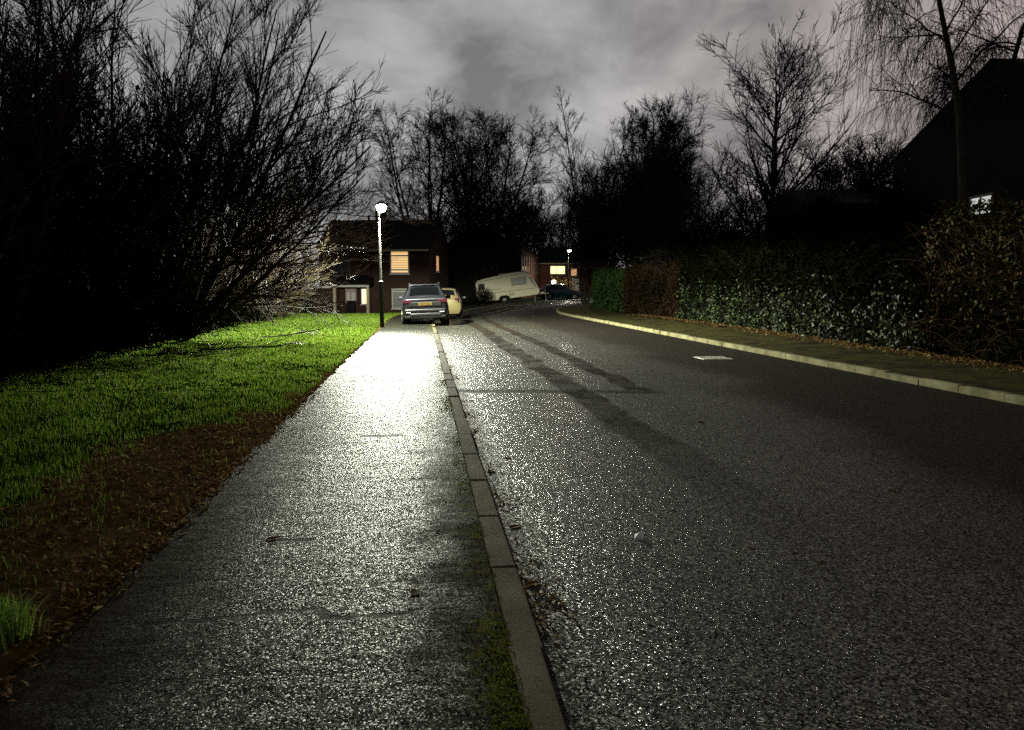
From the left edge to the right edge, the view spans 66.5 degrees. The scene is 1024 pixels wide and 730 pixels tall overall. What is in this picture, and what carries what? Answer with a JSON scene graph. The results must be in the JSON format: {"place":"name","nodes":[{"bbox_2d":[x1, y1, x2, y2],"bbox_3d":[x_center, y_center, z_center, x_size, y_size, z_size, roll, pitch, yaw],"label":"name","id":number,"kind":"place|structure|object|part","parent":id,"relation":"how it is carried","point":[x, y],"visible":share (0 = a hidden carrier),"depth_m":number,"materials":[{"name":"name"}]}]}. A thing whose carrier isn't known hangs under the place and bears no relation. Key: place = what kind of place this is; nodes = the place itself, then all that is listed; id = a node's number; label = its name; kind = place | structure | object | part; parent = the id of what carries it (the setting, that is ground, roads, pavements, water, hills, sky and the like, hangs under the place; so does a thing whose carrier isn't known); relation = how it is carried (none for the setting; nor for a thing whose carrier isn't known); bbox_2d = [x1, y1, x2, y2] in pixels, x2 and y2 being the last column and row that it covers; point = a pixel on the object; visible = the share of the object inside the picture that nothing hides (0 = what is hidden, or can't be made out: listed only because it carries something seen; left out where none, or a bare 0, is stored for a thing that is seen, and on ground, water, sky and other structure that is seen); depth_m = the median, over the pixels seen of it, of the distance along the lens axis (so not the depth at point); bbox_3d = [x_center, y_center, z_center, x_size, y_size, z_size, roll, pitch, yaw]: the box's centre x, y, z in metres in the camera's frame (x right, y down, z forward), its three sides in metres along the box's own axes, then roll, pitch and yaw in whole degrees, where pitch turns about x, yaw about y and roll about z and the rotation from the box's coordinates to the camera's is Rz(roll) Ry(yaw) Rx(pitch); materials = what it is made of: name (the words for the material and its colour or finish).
{"place":"outdoors","nodes":[
{"label":"outdoors","id":0,"kind":"place"},
{"bbox_2d":[0,312,400,681],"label":"grass verge","id":1,"kind":"object","parent":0,"point":[68,548],"depth_m":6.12,"materials":[{"name":"green plant"}]},
{"bbox_2d":[0,587,52,652],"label":"grass tuft","id":2,"kind":"object","parent":1,"relation":"on","point":[9,621],"visible":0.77,"depth_m":3.18,"materials":[{"name":"green plant"}]},
{"bbox_2d":[0,2,130,166],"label":"willow tree","id":3,"kind":"object","parent":1,"relation":"on","point":[24,46],"visible":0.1,"depth_m":17.23,"materials":[{"name":"brown plant"}]},
{"bbox_2d":[0,0,141,234],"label":"willow tree","id":4,"kind":"object","parent":1,"relation":"on","point":[61,55],"visible":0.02,"depth_m":21.06,"materials":[{"name":"brown plant"}]},
{"bbox_2d":[0,0,194,375],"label":"willow tree","id":5,"kind":"object","parent":1,"relation":"on","point":[17,165],"visible":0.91,"depth_m":12.56,"materials":[{"name":"brown plant"}]},
{"bbox_2d":[0,0,256,359],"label":"willow tree","id":6,"kind":"object","parent":1,"relation":"on","point":[131,251],"visible":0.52,"depth_m":15.04,"materials":[{"name":"brown plant"}]},
{"bbox_2d":[21,269,255,370],"bbox_3d":[-10.314,-2.479,24.556,2.586,3.008,24.738,-1,6,-9],"label":"ivy ground cover","id":7,"kind":"object","parent":1,"relation":"on","point":[72,361],"visible":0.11,"depth_m":15.99,"materials":[{"name":"green plant"}]},
{"bbox_2d":[0,390,319,704],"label":"leaf litter","id":8,"kind":"object","parent":1,"relation":"on","point":[85,597],"visible":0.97,"depth_m":4.83,"materials":[{"name":"brown plant"}]},
{"bbox_2d":[0,101,329,392],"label":"undergrowth","id":9,"kind":"object","parent":1,"relation":"on","point":[34,348],"visible":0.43,"depth_m":14.43,"materials":[{"name":"brown plant"}]},
{"bbox_2d":[1,11,356,338],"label":"willow tree","id":10,"kind":"object","parent":1,"relation":"on","point":[215,288],"visible":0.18,"depth_m":21.31,"materials":[{"name":"brown plant"}]},
{"bbox_2d":[0,0,363,345],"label":"willow tree","id":11,"kind":"object","parent":1,"relation":"on","point":[196,146],"visible":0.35,"depth_m":17.01,"materials":[{"name":"brown plant"}]},
{"bbox_2d":[145,347,230,359],"bbox_3d":[-6.495,-0.246,15.452,1.707,0.216,1.179,-1,6,-11],"label":"fallen branch","id":12,"kind":"object","parent":1,"relation":"on","point":[194,352],"visible":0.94,"depth_m":15.56,"materials":[{"name":"brown wood"}]},
{"bbox_2d":[85,50,366,318],"bbox_3d":[-10.379,-5.690,27.671,10.043,9.090,7.638,3,6,28],"label":"willow tree","id":13,"kind":"object","parent":1,"relation":"on","point":[215,243],"visible":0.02,"depth_m":27.27,"materials":[{"name":"brown plant"}]},
{"bbox_2d":[200,335,309,349],"bbox_3d":[-5.591,-0.559,17.928,1.110,0.341,3.027,5,7,39],"label":"fallen branch","id":14,"kind":"object","parent":1,"relation":"on","point":[262,346],"visible":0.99,"depth_m":17.69,"materials":[{"name":"brown wood"}]},
{"bbox_2d":[213,225,338,322],"bbox_3d":[-9.805,-3.985,31.762,5.813,4.937,6.808,-2,6,-19],"label":"garden shrub","id":15,"kind":"object","parent":1,"relation":"on","point":[260,311],"visible":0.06,"depth_m":31.95,"materials":[{"name":"brown plant"}]},
{"bbox_2d":[243,238,331,318],"bbox_3d":[-10.506,-3.935,35.660,5.136,4.080,5.541,0,6,0],"label":"garden shrub","id":16,"kind":"object","parent":1,"relation":"on","point":[285,313],"visible":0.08,"depth_m":35.39,"materials":[{"name":"brown plant"}]},
{"bbox_2d":[261,322,326,337],"bbox_3d":[-5.913,-0.998,21.903,1.281,0.419,1.890,4,7,38],"label":"fallen branch","id":17,"kind":"object","parent":1,"relation":"on","point":[290,335],"visible":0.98,"depth_m":22.13,"materials":[{"name":"brown wood"}]},
{"bbox_2d":[157,0,435,338],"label":"willow tree","id":18,"kind":"object","parent":1,"relation":"on","point":[257,247],"visible":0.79,"depth_m":20.73,"materials":[{"name":"brown plant"}]},
{"bbox_2d":[0,299,592,729],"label":"pavement","id":19,"kind":"structure","parent":0,"point":[222,613],"depth_m":3.61,"materials":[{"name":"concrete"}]},
{"bbox_2d":[266,536,279,539],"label":"fallen leaf","id":20,"kind":"object","parent":19,"relation":"on","point":[272,538],"visible":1,"depth_m":4.48,"materials":[{"name":"brown plant"}]},
{"bbox_2d":[376,201,385,326],"bbox_3d":[-4.757,-3.557,28.589,0.360,4.809,0.360,0,6,0],"label":"street lamp","id":21,"kind":"object","parent":19,"relation":"on","point":[381,304],"visible":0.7,"depth_m":28.58,"materials":[{"name":"metal"}]},
{"bbox_2d":[380,301,382,314],"bbox_3d":[-4.789,-2.103,28.649,0.100,0.500,0.020,0,6,0],"label":"access door","id":22,"kind":"structure","parent":21,"relation":"in","point":[381,302],"depth_m":28.64,"materials":[{"name":"black metal"}]},
{"bbox_2d":[410,589,418,594],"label":"fallen leaf","id":23,"kind":"object","parent":19,"relation":"on","point":[414,592],"visible":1,"depth_m":3.69,"materials":[{"name":"brown plant"}]},
{"bbox_2d":[398,282,450,324],"bbox_3d":[-3.695,-2.621,33.084,2.240,1.758,4.470,-3,6,-6],"label":"parked car","id":24,"kind":"object","parent":19,"relation":"on","point":[423,301],"visible":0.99,"depth_m":31.00,"materials":[{"name":"grey paint"}]},
{"bbox_3d":[-3.510,-2.959,31.261,1.213,0.356,0.274,-3,6,-6],"label":"rear window","id":25,"kind":"part","parent":24,"relation":"part of","materials":[{"name":"black glass"}]},
{"bbox_2d":[433,356,532,729],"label":"moss","id":26,"kind":"object","parent":19,"relation":"on","point":[513,707],"visible":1,"depth_m":2.92,"materials":[{"name":"green plant"}]},
{"bbox_2d":[53,289,718,326],"bbox_3d":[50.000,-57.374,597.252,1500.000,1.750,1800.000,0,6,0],"label":"ground","id":27,"kind":"structure","parent":0,"point":[463,303],"depth_m":72.12,"materials":[{"name":"green plant"}]},
{"bbox_2d":[346,301,356,313],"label":"wheelie bin","id":28,"kind":"object","parent":27,"relation":"on","point":[351,307],"visible":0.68,"depth_m":57.82,"materials":[{"name":"black plastic"}]},
{"bbox_2d":[310,210,450,313],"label":"brick house","id":29,"kind":"structure","parent":27,"relation":"on","point":[413,256],"depth_m":59.41,"materials":[{"name":"brick"}]},
{"bbox_2d":[333,259,349,276],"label":"window","id":30,"kind":"structure","parent":29,"relation":"in","point":[338,268],"depth_m":59.82,"materials":[{"name":"black glass"}]},
{"bbox_2d":[345,288,356,313],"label":"door","id":31,"kind":"structure","parent":29,"relation":"in","point":[350,293],"depth_m":59.83,"materials":[{"name":"white wood"}]},
{"bbox_2d":[360,288,365,304],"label":"window","id":32,"kind":"structure","parent":29,"relation":"in","point":[363,290],"depth_m":59.79,"materials":[{"name":"yellow glass"}]},
{"bbox_2d":[391,288,406,309],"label":"garage door","id":33,"kind":"structure","parent":29,"relation":"in","point":[396,292],"depth_m":59.15,"materials":[{"name":"white metal"}]},
{"bbox_2d":[389,251,409,274],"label":"window","id":34,"kind":"structure","parent":29,"relation":"in","point":[399,265],"depth_m":58.86,"materials":[{"name":"yellow"}]},
{"bbox_2d":[436,255,439,272],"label":"window","id":35,"kind":"structure","parent":29,"relation":"in","point":[437,257],"depth_m":60.98,"materials":[{"name":"orange glass"}]},
{"bbox_2d":[359,86,492,267],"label":"deciduous tree","id":36,"kind":"object","parent":27,"relation":"on","point":[429,194],"visible":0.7,"depth_m":63.70,"materials":[{"name":"brown plant"}]},
{"bbox_2d":[468,287,494,303],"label":"garden shrub","id":37,"kind":"object","parent":27,"relation":"on","point":[482,299],"visible":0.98,"depth_m":61.62,"materials":[{"name":"green plant"}]},
{"bbox_2d":[410,102,566,302],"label":"deciduous tree","id":38,"kind":"object","parent":27,"relation":"on","point":[496,201],"visible":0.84,"depth_m":65.56,"materials":[{"name":"brown plant"}]},
{"bbox_2d":[448,240,540,299],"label":"terraced house","id":39,"kind":"structure","parent":27,"relation":"on","point":[526,261],"depth_m":74.12,"materials":[{"name":"brick"}]},
{"bbox_2d":[522,252,524,271],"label":"window","id":40,"kind":"structure","parent":39,"relation":"in","point":[522,252],"depth_m":74.51,"materials":[{"name":"grey glass"}]},
{"bbox_2d":[430,300,592,729],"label":"kerb","id":41,"kind":"structure","parent":27,"relation":"on","point":[540,700],"depth_m":3.65,"materials":[{"name":"concrete"}]},
{"bbox_2d":[503,207,551,253],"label":"deciduous tree","id":42,"kind":"object","parent":27,"relation":"on","point":[531,247],"visible":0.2,"depth_m":98.76,"materials":[{"name":"brown plant"}]},
{"bbox_2d":[509,184,570,253],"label":"deciduous tree","id":43,"kind":"object","parent":27,"relation":"on","point":[550,227],"visible":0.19,"depth_m":102.09,"materials":[{"name":"brown plant"}]},
{"bbox_2d":[533,186,592,247],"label":"deciduous tree","id":44,"kind":"object","parent":27,"relation":"on","point":[561,223],"visible":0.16,"depth_m":109.32,"materials":[{"name":"brown plant"}]},
{"bbox_2d":[550,273,576,289],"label":"garden shrub","id":45,"kind":"object","parent":27,"relation":"on","point":[556,281],"visible":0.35,"depth_m":85.09,"materials":[{"name":"orange plant"}]},
{"bbox_2d":[567,249,570,286],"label":"street lamp","id":46,"kind":"object","parent":27,"relation":"on","point":[568,269],"visible":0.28,"depth_m":83.37,"materials":[{"name":"metal"}]},
{"bbox_2d":[537,248,603,294],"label":"brick house","id":47,"kind":"structure","parent":27,"relation":"on","point":[548,265],"depth_m":96.39,"materials":[{"name":"brick"}]},
{"bbox_2d":[549,266,565,274],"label":"window","id":48,"kind":"structure","parent":47,"relation":"in","point":[554,270],"depth_m":96.31,"materials":[{"name":"yellow glass"}]},
{"bbox_2d":[570,268,577,276],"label":"window","id":49,"kind":"structure","parent":47,"relation":"in","point":[575,270],"depth_m":96.33,"materials":[{"name":"orange"}]},
{"bbox_2d":[573,278,578,290],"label":"door","id":50,"kind":"structure","parent":47,"relation":"in","point":[577,286],"depth_m":96.45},
{"bbox_2d":[561,251,596,290],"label":"evergreen shrub","id":51,"kind":"object","parent":27,"relation":"on","point":[589,275],"visible":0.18,"depth_m":91.00,"materials":[{"name":"green plant"}]},
{"bbox_2d":[560,179,626,260],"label":"deciduous tree","id":52,"kind":"object","parent":27,"relation":"on","point":[575,223],"visible":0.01,"depth_m":102.87,"materials":[{"name":"brown plant"}]},
{"bbox_2d":[547,85,648,302],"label":"deciduous tree","id":53,"kind":"object","parent":27,"relation":"on","point":[571,184],"visible":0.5,"depth_m":60.96,"materials":[{"name":"brown plant"}]},
{"bbox_2d":[591,267,631,313],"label":"privet hedge","id":54,"kind":"object","parent":27,"relation":"on","point":[607,293],"visible":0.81,"depth_m":47.86,"materials":[{"name":"green plant"}]},
{"bbox_2d":[606,157,637,267],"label":"deciduous tree","id":55,"kind":"object","parent":27,"relation":"on","point":[627,203],"visible":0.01,"depth_m":93.50,"materials":[{"name":"brown plant"}]},
{"bbox_2d":[548,148,706,290],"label":"deciduous tree","id":56,"kind":"object","parent":27,"relation":"on","point":[596,253],"visible":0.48,"depth_m":50.50,"materials":[{"name":"brown plant"}]},
{"bbox_2d":[563,81,733,269],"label":"deciduous tree","id":57,"kind":"object","parent":27,"relation":"on","point":[664,137],"visible":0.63,"depth_m":45.69,"materials":[{"name":"brown plant"}]},
{"bbox_2d":[621,260,686,320],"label":"beech hedge","id":58,"kind":"object","parent":27,"relation":"on","point":[631,281],"visible":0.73,"depth_m":40.81,"materials":[{"name":"brown plant"}]},
{"bbox_2d":[635,227,712,313],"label":"evergreen shrub","id":59,"kind":"object","parent":27,"relation":"on","point":[676,245],"visible":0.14,"depth_m":40.01,"materials":[{"name":"green plant"}]},
{"bbox_2d":[623,134,793,314],"bbox_3d":[11.294,-7.122,41.021,10.703,9.366,12.670,0,6,0],"label":"deciduous tree","id":60,"kind":"object","parent":27,"relation":"on","point":[697,216],"visible":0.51,"depth_m":39.20,"materials":[{"name":"brown plant"}]},
{"bbox_2d":[556,304,1023,405],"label":"kerb","id":61,"kind":"structure","parent":27,"relation":"on","point":[1007,397],"depth_m":13.97,"materials":[{"name":"concrete"}]},
{"bbox_2d":[696,2,888,238],"bbox_3d":[12.476,-9.044,36.699,8.528,13.954,8.543,0,6,0],"label":"deciduous tree","id":62,"kind":"object","parent":27,"relation":"on","point":[775,180],"visible":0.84,"depth_m":35.47,"materials":[{"name":"brown plant"}]},
{"bbox_2d":[756,180,844,242],"bbox_3d":[12.174,-4.677,32.574,5.283,5.986,4.202,-4,7,-34],"label":"evergreen shrub","id":63,"kind":"object","parent":27,"relation":"on","point":[800,216],"visible":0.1,"depth_m":32.33,"materials":[{"name":"green plant"}]},
{"bbox_2d":[673,219,943,354],"bbox_3d":[9.191,-2.863,26.613,3.198,3.615,20.655,0,6,-2],"label":"ivy hedge","id":64,"kind":"object","parent":27,"relation":"on","point":[839,288],"visible":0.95,"depth_m":22.34,"materials":[{"name":"green plant"}]},
{"bbox_2d":[780,133,867,194],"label":"deciduous tree","id":65,"kind":"object","parent":27,"relation":"on","point":[824,153],"visible":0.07,"depth_m":44.23,"materials":[{"name":"brown plant"}]},
{"bbox_2d":[764,190,891,235],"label":"garage","id":66,"kind":"structure","parent":27,"relation":"on","point":[852,198],"depth_m":33.34,"materials":[{"name":"black"}]},
{"bbox_2d":[801,133,904,191],"bbox_3d":[17.618,-6.237,35.939,7.698,8.572,6.883,-3,6,-24],"label":"deciduous tree","id":67,"kind":"object","parent":27,"relation":"on","point":[860,182],"visible":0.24,"depth_m":35.28,"materials":[{"name":"brown plant"}]},
{"bbox_2d":[840,148,892,189],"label":"deciduous tree","id":68,"kind":"object","parent":27,"relation":"on","point":[872,169],"visible":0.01,"depth_m":45.08,"materials":[{"name":"brown plant"}]},
{"bbox_2d":[834,126,917,189],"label":"deciduous tree","id":69,"kind":"object","parent":27,"relation":"on","point":[885,148],"visible":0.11,"depth_m":45.86,"materials":[{"name":"brown plant"}]},
{"bbox_2d":[818,0,1023,214],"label":"birch tree","id":70,"kind":"object","parent":27,"relation":"on","point":[952,88],"visible":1,"depth_m":19.37,"materials":[{"name":"brown plant"}]},
{"bbox_2d":[873,183,1023,365],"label":"bramble hedge","id":71,"kind":"object","parent":27,"relation":"on","point":[978,308],"visible":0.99,"depth_m":15.43,"materials":[{"name":"brown plant"}]},
{"bbox_2d":[889,58,1023,232],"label":"dark house","id":72,"kind":"structure","parent":27,"relation":"on","point":[992,171],"depth_m":25.58,"materials":[{"name":"tile"}]},
{"bbox_2d":[968,192,993,214],"bbox_3d":[15.108,-4.902,25.126,0.085,1.150,1.270,0,6,0],"label":"window","id":73,"kind":"structure","parent":72,"relation":"in","point":[974,198],"depth_m":25.08,"materials":[{"name":"white glass"}]},
{"bbox_2d":[0,0,1023,288],"label":"sky","id":74,"kind":"structure","parent":0,"point":[504,55],"materials":[{"name":"grey"}]},
{"bbox_2d":[461,297,593,302],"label":"verge","id":75,"kind":"structure","parent":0,"point":[524,299],"depth_m":70.16,"materials":[{"name":"green plant"}]},
{"bbox_2d":[475,272,548,301],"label":"caravan","id":76,"kind":"object","parent":75,"relation":"on","point":[516,284],"visible":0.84,"depth_m":63.19,"materials":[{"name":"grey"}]},
{"bbox_2d":[478,283,484,289],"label":"side window","id":77,"kind":"structure","parent":76,"relation":"in","point":[482,285],"depth_m":63.07,"materials":[{"name":"grey glass"}]},
{"bbox_2d":[511,277,525,285],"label":"side window","id":78,"kind":"structure","parent":76,"relation":"in","point":[519,280],"depth_m":63.13,"materials":[{"name":"grey glass"}]},
{"bbox_2d":[538,284,580,298],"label":"parked car","id":79,"kind":"object","parent":75,"relation":"on","point":[558,290],"visible":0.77,"depth_m":71.89,"materials":[{"name":"teal paint"}]},
{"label":"side window","id":80,"kind":"part","parent":79,"relation":"part of","materials":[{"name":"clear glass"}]},
{"bbox_2d":[433,300,1023,729],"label":"road","id":81,"kind":"structure","parent":0,"point":[901,606],"depth_m":4.82,"materials":[{"name":"grey asphalt"}]},
{"bbox_2d":[442,288,464,318],"bbox_3d":[-3.344,-3.064,38.795,2.060,1.562,4.020,-1,6,-3],"label":"parked car","id":82,"kind":"object","parent":81,"relation":"on","point":[455,305],"visible":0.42,"depth_m":37.05,"materials":[{"name":"beige paint"}]},
{"bbox_3d":[-3.274,-3.452,37.227,1.077,0.278,0.289,-1,6,-3],"label":"rear window","id":83,"kind":"part","parent":82,"relation":"part of","materials":[{"name":"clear glass"}]},
{"bbox_2d":[444,351,594,647],"bbox_3d":[-0.581,0.426,10.904,0.371,0.040,15.465,-1,6,-6],"label":"gutter debris","id":84,"kind":"object","parent":81,"relation":"on","point":[550,599],"visible":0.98,"depth_m":3.87,"materials":[{"name":"brown plant"}]},
{"bbox_2d":[525,581,539,585],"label":"fallen leaf","id":85,"kind":"object","parent":81,"relation":"on","point":[532,582],"visible":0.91,"depth_m":3.98,"materials":[{"name":"brown plant"}]},
{"bbox_2d":[634,533,643,538],"bbox_3d":[0.762,1.018,4.670,0.057,0.030,0.052,1,6,10],"label":"paper scrap","id":86,"kind":"object","parent":81,"relation":"on","point":[638,535],"visible":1,"depth_m":4.66,"materials":[{"name":"white paper"}]},
{"bbox_2d":[695,356,732,359],"bbox_3d":[4.253,-0.148,16.514,0.640,0.029,0.640,-1,6,-6],"label":"drain cover","id":87,"kind":"object","parent":81,"relation":"on","point":[712,357],"visible":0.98,"depth_m":16.34,"materials":[{"name":"metal"}]},
{"bbox_2d":[559,305,1023,394],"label":"pavement","id":88,"kind":"structure","parent":0,"point":[1005,380],"depth_m":17.22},
{"bbox_2d":[622,314,1023,374],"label":"hedge foot litter","id":89,"kind":"object","parent":88,"relation":"on","point":[963,359],"visible":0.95,"depth_m":18.98,"materials":[{"name":"brown plant"}]}
]}

